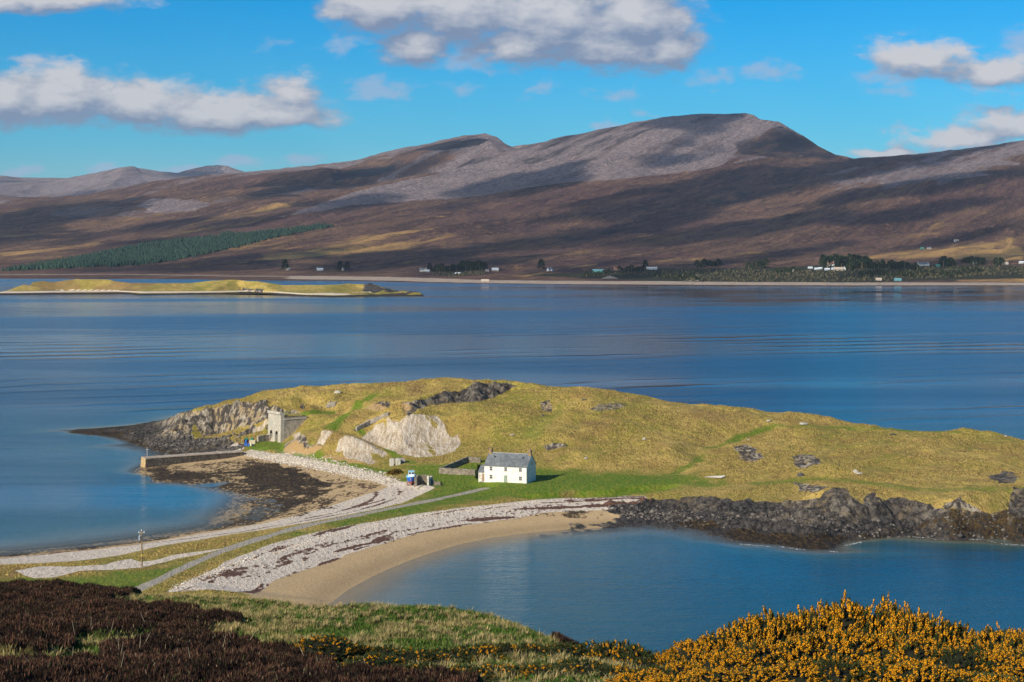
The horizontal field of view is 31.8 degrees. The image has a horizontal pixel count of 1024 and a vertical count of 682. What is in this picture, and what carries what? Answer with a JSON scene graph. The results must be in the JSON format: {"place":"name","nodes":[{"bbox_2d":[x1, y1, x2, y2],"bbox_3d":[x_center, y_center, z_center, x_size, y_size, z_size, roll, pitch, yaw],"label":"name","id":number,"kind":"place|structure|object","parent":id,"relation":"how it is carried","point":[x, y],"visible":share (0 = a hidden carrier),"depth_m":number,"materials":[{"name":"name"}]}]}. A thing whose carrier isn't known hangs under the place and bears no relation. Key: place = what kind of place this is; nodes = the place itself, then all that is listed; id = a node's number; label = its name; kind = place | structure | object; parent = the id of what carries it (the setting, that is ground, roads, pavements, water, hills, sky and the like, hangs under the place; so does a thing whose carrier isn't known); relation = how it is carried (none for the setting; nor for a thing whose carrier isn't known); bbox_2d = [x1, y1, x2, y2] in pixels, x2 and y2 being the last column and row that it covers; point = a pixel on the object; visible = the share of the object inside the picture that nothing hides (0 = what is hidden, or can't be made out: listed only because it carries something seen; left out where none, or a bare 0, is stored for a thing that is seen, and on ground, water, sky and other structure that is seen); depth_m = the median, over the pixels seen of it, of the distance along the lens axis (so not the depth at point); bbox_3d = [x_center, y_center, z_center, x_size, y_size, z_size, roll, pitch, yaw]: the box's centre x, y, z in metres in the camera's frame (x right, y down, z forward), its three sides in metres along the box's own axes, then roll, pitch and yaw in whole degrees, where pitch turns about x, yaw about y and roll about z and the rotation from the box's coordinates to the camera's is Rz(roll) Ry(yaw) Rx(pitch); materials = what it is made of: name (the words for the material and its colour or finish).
{"place":"outdoors","nodes":[
{"label":"outdoors","id":0,"kind":"place"},
{"bbox_2d":[0,165,243,200],"bbox_3d":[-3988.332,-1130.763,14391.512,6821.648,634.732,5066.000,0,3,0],"label":"mountains","id":1,"kind":"structure","parent":0,"point":[21,187],"depth_m":13829.39,"materials":[{"name":"stone"}]},
{"bbox_2d":[0,279,423,296],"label":"island","id":2,"kind":"structure","parent":0,"point":[106,286],"depth_m":2495.25,"materials":[{"name":"plant"}]},
{"bbox_2d":[0,580,1015,681],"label":"hillside","id":3,"kind":"structure","parent":0,"point":[72,645],"depth_m":65.11,"materials":[{"name":"plant"}]},
{"bbox_2d":[22,610,364,665],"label":"dead stalks","id":4,"kind":"object","parent":3,"relation":"on","point":[140,638],"visible":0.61,"depth_m":64.50,"materials":[{"name":"plant"}]},
{"bbox_2d":[0,577,581,681],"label":"heather","id":5,"kind":"object","parent":3,"relation":"on","point":[278,657],"visible":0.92,"depth_m":65.20,"materials":[{"name":"plant"}]},
{"bbox_2d":[292,632,358,661],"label":"gorse bush","id":6,"kind":"object","parent":3,"relation":"on","point":[330,645],"visible":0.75,"depth_m":66.34,"materials":[{"name":"plant"}]},
{"bbox_2d":[0,589,669,681],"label":"grass","id":7,"kind":"structure","parent":3,"relation":"on","point":[453,631],"depth_m":80.93,"materials":[{"name":"plant"}]},
{"bbox_2d":[341,643,378,661],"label":"gorse bush","id":8,"kind":"object","parent":3,"relation":"on","point":[361,648],"visible":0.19,"depth_m":67.77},
{"bbox_2d":[338,651,411,669],"bbox_3d":[-4.625,10.907,60.750,2.653,0.865,2.701,0,3,-3],"label":"gorse bush","id":9,"kind":"object","parent":3,"relation":"on","point":[370,658],"visible":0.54,"depth_m":60.74,"materials":[{"name":"plant"}]},
{"bbox_2d":[363,644,407,656],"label":"gorse bush","id":10,"kind":"object","parent":3,"relation":"on","point":[378,648],"visible":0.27,"depth_m":67.81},
{"bbox_2d":[389,646,437,664],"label":"gorse bush","id":11,"kind":"object","parent":3,"relation":"on","point":[408,655],"visible":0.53,"depth_m":66.64,"materials":[{"name":"plant"}]},
{"bbox_2d":[394,661,439,671],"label":"gorse bush","id":12,"kind":"object","parent":3,"relation":"on","point":[422,666],"visible":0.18,"depth_m":59.94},
{"bbox_2d":[420,646,479,663],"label":"gorse bush","id":13,"kind":"object","parent":3,"relation":"on","point":[441,655],"visible":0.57,"depth_m":66.60,"materials":[{"name":"plant"}]},
{"bbox_2d":[449,663,500,681],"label":"gorse bush","id":14,"kind":"object","parent":3,"relation":"on","point":[471,669],"visible":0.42,"depth_m":59.94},
{"bbox_2d":[450,642,508,660],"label":"gorse bush","id":15,"kind":"object","parent":3,"relation":"on","point":[476,649],"visible":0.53,"depth_m":67.72,"materials":[{"name":"plant"}]},
{"bbox_2d":[476,662,529,681],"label":"gorse bush","id":16,"kind":"object","parent":3,"relation":"on","point":[502,670],"visible":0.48,"depth_m":60.75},
{"bbox_2d":[488,641,543,656],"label":"gorse bush","id":17,"kind":"object","parent":3,"relation":"on","point":[506,645],"visible":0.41,"depth_m":68.77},
{"bbox_2d":[512,661,569,679],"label":"gorse bush","id":18,"kind":"object","parent":3,"relation":"on","point":[533,668],"visible":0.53,"depth_m":60.74,"materials":[{"name":"plant"}]},
{"bbox_2d":[524,642,558,657],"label":"gorse bush","id":19,"kind":"object","parent":3,"relation":"on","point":[536,648],"visible":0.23,"depth_m":69.81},
{"bbox_2d":[540,641,589,657],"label":"gorse bush","id":20,"kind":"object","parent":3,"relation":"on","point":[568,649],"visible":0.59,"depth_m":69.55,"materials":[{"name":"plant"}]},
{"bbox_2d":[546,657,614,676],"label":"gorse bush","id":21,"kind":"object","parent":3,"relation":"on","point":[571,666],"visible":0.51,"depth_m":61.74,"materials":[{"name":"plant"}]},
{"bbox_2d":[571,639,610,657],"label":"gorse bush","id":22,"kind":"object","parent":3,"relation":"on","point":[585,643],"visible":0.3,"depth_m":69.83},
{"bbox_2d":[583,639,634,663],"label":"gorse bush","id":23,"kind":"object","parent":3,"relation":"on","point":[608,652],"visible":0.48,"depth_m":68.53,"materials":[{"name":"plant"}]},
{"bbox_2d":[585,663,648,678],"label":"gorse bush","id":24,"kind":"object","parent":3,"relation":"on","point":[616,670],"visible":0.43,"depth_m":60.85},
{"bbox_2d":[601,669,666,681],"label":"gorse bush","id":25,"kind":"object","parent":3,"relation":"on","point":[630,677],"visible":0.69,"depth_m":57.90,"materials":[{"name":"plant"}]},
{"bbox_2d":[607,642,661,665],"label":"gorse bush","id":26,"kind":"object","parent":3,"relation":"on","point":[641,651],"visible":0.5,"depth_m":67.68,"materials":[{"name":"plant"}]},
{"bbox_2d":[624,653,663,667],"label":"gorse bush","id":27,"kind":"object","parent":3,"relation":"on","point":[645,662],"visible":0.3,"depth_m":66.65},
{"bbox_2d":[630,664,681,676],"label":"gorse bush","id":28,"kind":"object","parent":3,"relation":"on","point":[659,668],"visible":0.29,"depth_m":60.79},
{"bbox_2d":[647,647,684,666],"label":"gorse bush","id":29,"kind":"object","parent":3,"relation":"on","point":[663,658],"visible":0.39,"depth_m":66.60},
{"bbox_2d":[639,673,701,681],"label":"gorse bush","id":30,"kind":"object","parent":3,"relation":"on","point":[669,678],"visible":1,"depth_m":55.85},
{"bbox_2d":[657,659,704,674],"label":"gorse bush","id":31,"kind":"object","parent":3,"relation":"on","point":[676,665],"visible":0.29,"depth_m":61.69,"materials":[{"name":"plant"}]},
{"bbox_2d":[664,635,714,666],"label":"gorse bush","id":32,"kind":"object","parent":3,"relation":"on","point":[688,651],"visible":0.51,"depth_m":66.44,"materials":[{"name":"plant"}]},
{"bbox_2d":[676,667,746,681],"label":"gorse bush","id":33,"kind":"object","parent":3,"relation":"on","point":[707,674],"visible":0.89,"depth_m":56.59,"materials":[{"name":"plant"}]},
{"bbox_2d":[690,627,737,660],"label":"gorse bush","id":34,"kind":"object","parent":3,"relation":"on","point":[718,642],"visible":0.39,"depth_m":66.27,"materials":[{"name":"plant"}]},
{"bbox_2d":[691,649,759,671],"bbox_3d":[7.416,11.172,61.825,2.631,1.407,2.650,0,3,-3],"label":"gorse bush","id":35,"kind":"object","parent":3,"relation":"on","point":[727,661],"visible":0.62,"depth_m":61.48,"materials":[{"name":"plant"}]},
{"bbox_2d":[714,612,775,652],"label":"gorse bush","id":36,"kind":"object","parent":3,"relation":"on","point":[740,637],"visible":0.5,"depth_m":66.31,"materials":[{"name":"plant"}]},
{"bbox_2d":[725,665,794,681],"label":"gorse bush","id":37,"kind":"object","parent":3,"relation":"on","point":[763,674],"visible":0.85,"depth_m":56.55,"materials":[{"name":"plant"}]},
{"bbox_2d":[731,637,799,669],"bbox_3d":[8.923,11.075,62.770,2.937,1.601,3.067,2,4,31],"label":"gorse bush","id":38,"kind":"object","parent":3,"relation":"on","point":[762,654],"visible":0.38,"depth_m":62.33,"materials":[{"name":"plant"}]},
{"bbox_2d":[741,606,797,649],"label":"gorse bush","id":39,"kind":"object","parent":3,"relation":"on","point":[774,632],"visible":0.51,"depth_m":66.37,"materials":[{"name":"plant"}]},
{"bbox_2d":[774,604,816,642],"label":"gorse bush","id":40,"kind":"object","parent":3,"relation":"on","point":[791,617],"visible":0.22,"depth_m":67.27,"materials":[{"name":"plant"}]},
{"bbox_2d":[766,657,832,681],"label":"gorse bush","id":41,"kind":"object","parent":3,"relation":"on","point":[799,671],"visible":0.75,"depth_m":57.37,"materials":[{"name":"plant"}]},
{"bbox_2d":[769,628,835,666],"bbox_3d":[10.236,10.905,62.743,3.029,1.981,2.990,1,3,15],"label":"gorse bush","id":42,"kind":"object","parent":3,"relation":"on","point":[800,647],"visible":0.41,"depth_m":62.24,"materials":[{"name":"plant"}]},
{"bbox_2d":[796,600,841,643],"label":"gorse bush","id":43,"kind":"object","parent":3,"relation":"on","point":[821,624],"visible":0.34,"depth_m":67.38,"materials":[{"name":"plant"}]},
{"bbox_2d":[805,651,869,681],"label":"gorse bush","id":44,"kind":"object","parent":3,"relation":"on","point":[836,672],"visible":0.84,"depth_m":57.30,"materials":[{"name":"plant"}]},
{"bbox_2d":[814,590,874,637],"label":"gorse bush","id":45,"kind":"object","parent":3,"relation":"on","point":[844,613],"visible":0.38,"depth_m":67.32,"materials":[{"name":"plant"}]},
{"bbox_2d":[808,623,884,663],"bbox_3d":[11.697,10.758,62.817,2.982,2.047,3.004,-1,3,-10],"label":"gorse bush","id":46,"kind":"object","parent":3,"relation":"on","point":[848,644],"visible":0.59,"depth_m":62.14,"materials":[{"name":"plant"}]},
{"bbox_2d":[851,599,890,635],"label":"gorse bush","id":47,"kind":"object","parent":3,"relation":"on","point":[868,618],"visible":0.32,"depth_m":67.15,"materials":[{"name":"plant"}]},
{"bbox_2d":[848,652,907,681],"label":"gorse bush","id":48,"kind":"object","parent":3,"relation":"on","point":[876,666],"visible":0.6,"depth_m":57.29,"materials":[{"name":"plant"}]},
{"bbox_2d":[860,624,917,660],"bbox_3d":[12.968,10.864,62.709,2.937,2.003,3.067,1,3,14],"label":"gorse bush","id":49,"kind":"object","parent":3,"relation":"on","point":[889,639],"visible":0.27,"depth_m":62.31,"materials":[{"name":"plant"}]},
{"bbox_2d":[873,588,913,638],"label":"gorse bush","id":50,"kind":"object","parent":3,"relation":"on","point":[892,607],"visible":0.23,"depth_m":67.44,"materials":[{"name":"plant"}]},
{"bbox_2d":[881,601,935,644],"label":"gorse bush","id":51,"kind":"object","parent":3,"relation":"on","point":[909,625],"visible":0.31,"depth_m":66.51,"materials":[{"name":"plant"}]},
{"bbox_2d":[883,656,957,681],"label":"gorse bush","id":52,"kind":"object","parent":3,"relation":"on","point":[917,673],"visible":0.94,"depth_m":56.55,"materials":[{"name":"plant"}]},
{"bbox_2d":[886,630,955,669],"bbox_3d":[14.075,10.748,61.741,3.029,1.795,2.990,3,5,44],"label":"gorse bush","id":53,"kind":"object","parent":3,"relation":"on","point":[920,651],"visible":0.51,"depth_m":61.45,"materials":[{"name":"plant"}]},
{"bbox_2d":[917,609,965,646],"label":"gorse bush","id":54,"kind":"object","parent":3,"relation":"on","point":[939,631],"visible":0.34,"depth_m":66.20,"materials":[{"name":"plant"}]},
{"bbox_2d":[926,642,994,673],"bbox_3d":[15.259,10.780,60.783,2.876,1.178,2.854,0,3,1],"label":"gorse bush","id":55,"kind":"object","parent":3,"relation":"on","point":[956,658],"visible":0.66,"depth_m":60.34,"materials":[{"name":"plant"}]},
{"bbox_2d":[943,620,977,647],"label":"gorse bush","id":56,"kind":"object","parent":3,"relation":"on","point":[964,628],"visible":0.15,"depth_m":66.67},
{"bbox_2d":[937,668,995,681],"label":"gorse bush","id":57,"kind":"object","parent":3,"relation":"on","point":[960,676],"visible":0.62,"depth_m":56.71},
{"bbox_2d":[957,624,996,652],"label":"gorse bush","id":58,"kind":"object","parent":3,"relation":"on","point":[970,637],"visible":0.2,"depth_m":65.70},
{"bbox_2d":[970,669,1023,681],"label":"gorse bush","id":59,"kind":"object","parent":3,"relation":"on","point":[989,678],"visible":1,"depth_m":55.73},
{"bbox_2d":[971,620,1023,655],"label":"gorse bush","id":60,"kind":"object","parent":3,"relation":"on","point":[994,636],"visible":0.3,"depth_m":64.68,"materials":[{"name":"plant"}]},
{"bbox_2d":[973,646,1023,674],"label":"gorse bush","id":61,"kind":"object","parent":3,"relation":"on","point":[996,657],"visible":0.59,"depth_m":60.35,"materials":[{"name":"plant"}]},
{"bbox_2d":[992,628,1023,652],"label":"gorse bush","id":62,"kind":"object","parent":3,"relation":"on","point":[1010,641],"visible":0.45,"depth_m":63.68,"materials":[{"name":"plant"}]},
{"bbox_2d":[996,651,1023,678],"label":"gorse bush","id":63,"kind":"object","parent":3,"relation":"on","point":[1017,669],"visible":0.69,"depth_m":59.67,"materials":[{"name":"plant"}]},
{"bbox_2d":[0,279,1023,654],"bbox_3d":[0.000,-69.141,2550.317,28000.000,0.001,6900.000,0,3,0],"label":"water","id":64,"kind":"structure","parent":0,"point":[922,357],"depth_m":988.94,"materials":[{"name":"liquid"}]},
{"bbox_2d":[140,449,243,466],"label":"pier","id":65,"kind":"structure","parent":64,"relation":"in","point":[153,461],"depth_m":629.25,"materials":[{"name":"stone"}]},
{"bbox_2d":[0,113,1023,285],"bbox_3d":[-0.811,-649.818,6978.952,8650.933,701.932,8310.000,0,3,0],"label":"hills","id":66,"kind":"structure","parent":0,"point":[735,191],"depth_m":5978.32,"materials":[{"name":"plant"}]},
{"bbox_2d":[1,222,333,270],"bbox_3d":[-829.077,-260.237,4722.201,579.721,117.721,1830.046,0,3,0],"label":"conifer plantation","id":67,"kind":"object","parent":66,"relation":"on","point":[152,251],"visible":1,"depth_m":4673.65,"materials":[{"name":"plant"}]},
{"bbox_2d":[279,259,288,269],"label":"tree","id":68,"kind":"object","parent":66,"relation":"on","point":[284,262],"visible":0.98,"depth_m":3813.80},
{"bbox_2d":[336,261,343,269],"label":"tree","id":69,"kind":"object","parent":66,"relation":"on","point":[339,266],"visible":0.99,"depth_m":3805.87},
{"bbox_2d":[344,261,349,268],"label":"tree","id":70,"kind":"object","parent":66,"relation":"on","point":[347,263],"visible":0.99,"depth_m":3832.20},
{"bbox_2d":[437,263,445,270],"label":"tree","id":71,"kind":"object","parent":66,"relation":"on","point":[441,265],"visible":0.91,"depth_m":3640.11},
{"bbox_2d":[462,262,469,269],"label":"tree","id":72,"kind":"object","parent":66,"relation":"on","point":[465,264],"visible":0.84,"depth_m":3647.86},
{"bbox_2d":[466,263,475,270],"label":"tree","id":73,"kind":"object","parent":66,"relation":"on","point":[470,266],"visible":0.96,"depth_m":3607.95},
{"bbox_2d":[482,261,488,269],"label":"tree","id":74,"kind":"object","parent":66,"relation":"on","point":[484,265],"visible":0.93,"depth_m":3625.16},
{"bbox_2d":[537,259,545,268],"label":"tree","id":75,"kind":"object","parent":66,"relation":"on","point":[540,261],"visible":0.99,"depth_m":3741.12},
{"bbox_2d":[642,260,648,267],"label":"tree","id":76,"kind":"object","parent":66,"relation":"on","point":[645,263],"visible":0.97,"depth_m":3679.33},
{"bbox_2d":[430,264,1023,281],"bbox_3d":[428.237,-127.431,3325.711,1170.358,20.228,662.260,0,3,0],"label":"shore scrub","id":77,"kind":"object","parent":66,"relation":"on","point":[620,274],"visible":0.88,"depth_m":3290.75,"materials":[{"name":"plant"}]},
{"bbox_2d":[745,262,752,267],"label":"tree","id":78,"kind":"object","parent":66,"relation":"on","point":[748,264],"visible":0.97,"depth_m":3626.38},
{"bbox_2d":[757,260,766,267],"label":"tree","id":79,"kind":"object","parent":66,"relation":"on","point":[762,264],"visible":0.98,"depth_m":3632.08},
{"bbox_2d":[820,256,835,267],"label":"tree","id":80,"kind":"object","parent":66,"relation":"on","point":[826,262],"visible":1,"depth_m":3594.96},
{"bbox_2d":[831,253,838,259],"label":"tree","id":81,"kind":"object","parent":66,"relation":"on","point":[835,255],"visible":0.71,"depth_m":3792.36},
{"bbox_2d":[833,266,842,270],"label":"house","id":82,"kind":"structure","parent":66,"relation":"on","point":[838,268],"depth_m":3489.60,"materials":[{"name":"white paint"}]},
{"bbox_2d":[835,255,845,266],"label":"tree","id":83,"kind":"object","parent":66,"relation":"on","point":[841,258],"visible":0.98,"depth_m":3576.81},
{"bbox_2d":[845,263,853,269],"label":"tree","id":84,"kind":"object","parent":66,"relation":"on","point":[848,265],"visible":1,"depth_m":3509.03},
{"bbox_2d":[850,254,857,260],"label":"tree","id":85,"kind":"object","parent":66,"relation":"on","point":[854,257],"visible":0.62,"depth_m":3669.14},
{"bbox_2d":[858,259,865,267],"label":"tree","id":86,"kind":"object","parent":66,"relation":"on","point":[862,262],"visible":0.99,"depth_m":3557.89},
{"bbox_2d":[868,262,878,269],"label":"tree","id":87,"kind":"object","parent":66,"relation":"on","point":[874,264],"visible":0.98,"depth_m":3418.99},
{"bbox_2d":[893,262,901,268],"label":"tree","id":88,"kind":"object","parent":66,"relation":"on","point":[897,266],"visible":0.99,"depth_m":3445.04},
{"bbox_2d":[918,262,929,265],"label":"house","id":89,"kind":"structure","parent":66,"relation":"on","point":[923,264],"depth_m":3656.27,"materials":[{"name":"white"}]},
{"bbox_2d":[938,258,949,265],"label":"tree","id":90,"kind":"object","parent":66,"relation":"on","point":[942,262],"visible":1,"depth_m":3634.42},
{"bbox_2d":[944,270,952,276],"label":"tree","id":91,"kind":"object","parent":66,"relation":"on","point":[948,273],"visible":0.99,"depth_m":3154.11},
{"bbox_2d":[976,257,986,263],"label":"tree","id":92,"kind":"object","parent":66,"relation":"on","point":[980,259],"visible":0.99,"depth_m":3727.76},
{"bbox_2d":[0,377,1023,606],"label":"ground","id":93,"kind":"structure","parent":0,"point":[347,567],"depth_m":539.60,"materials":[{"name":"plant"}]},
{"bbox_2d":[138,530,144,566],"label":"utility pole","id":94,"kind":"object","parent":93,"relation":"on","point":[139,536],"visible":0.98,"depth_m":416.38,"materials":[{"name":"brown wood"}]},
{"bbox_2d":[257,434,269,441],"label":"retaining wall","id":95,"kind":"structure","parent":93,"relation":"on","point":[260,438],"depth_m":659.92,"materials":[{"name":"stone"}]},
{"bbox_2d":[267,410,306,442],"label":"lime kiln","id":96,"kind":"object","parent":93,"relation":"on","point":[282,427],"visible":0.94,"depth_m":657.80,"materials":[{"name":"stone"}]},
{"bbox_2d":[244,449,399,484],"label":"rubble bank","id":97,"kind":"structure","parent":93,"relation":"on","point":[310,463],"depth_m":605.80,"materials":[{"name":"stone"}]},
{"bbox_2d":[170,501,538,588],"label":"storm shingle","id":98,"kind":"object","parent":93,"relation":"on","point":[230,568],"visible":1,"depth_m":447.62,"materials":[{"name":"gravel"}]},
{"bbox_2d":[355,412,387,430],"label":"quarry wall","id":99,"kind":"structure","parent":93,"relation":"on","point":[369,422],"depth_m":641.77,"materials":[{"name":"stone"}]},
{"bbox_2d":[390,468,402,474],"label":"gorse bush","id":100,"kind":"object","parent":93,"relation":"on","point":[396,471],"visible":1,"depth_m":576.54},
{"bbox_2d":[390,458,404,465],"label":"concrete hut","id":101,"kind":"object","parent":93,"relation":"on","point":[397,461],"visible":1,"depth_m":592.18,"materials":[{"name":"stone"}]},
{"bbox_2d":[406,470,415,485],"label":"fishing boat","id":102,"kind":"object","parent":93,"relation":"on","point":[411,475],"visible":0.82,"depth_m":557.06,"materials":[{"name":"blue paint"}]},
{"bbox_2d":[414,475,440,486],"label":"stone ruin","id":103,"kind":"object","parent":93,"relation":"on","point":[426,479],"visible":0.93,"depth_m":553.21,"materials":[{"name":"stone"}]},
{"bbox_2d":[439,456,480,474],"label":"garden wall","id":104,"kind":"structure","parent":93,"relation":"on","point":[451,468],"depth_m":572.30,"materials":[{"name":"stone"}]},
{"bbox_2d":[474,465,479,478],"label":"evergreen shrub","id":105,"kind":"object","parent":93,"relation":"on","point":[476,474],"visible":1,"depth_m":555.77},
{"bbox_2d":[478,447,535,482],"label":"cottage","id":106,"kind":"structure","parent":93,"relation":"on","point":[509,467],"depth_m":548.86,"materials":[{"name":"paint"}]},
{"bbox_2d":[132,416,1023,540],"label":"shore stones","id":107,"kind":"object","parent":93,"relation":"on","point":[241,446],"visible":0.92,"depth_m":504.25,"materials":[{"name":"stone"}]},
{"bbox_2d":[706,475,724,477],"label":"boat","id":108,"kind":"object","parent":93,"relation":"on","point":[721,476],"visible":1,"depth_m":548.76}
]}

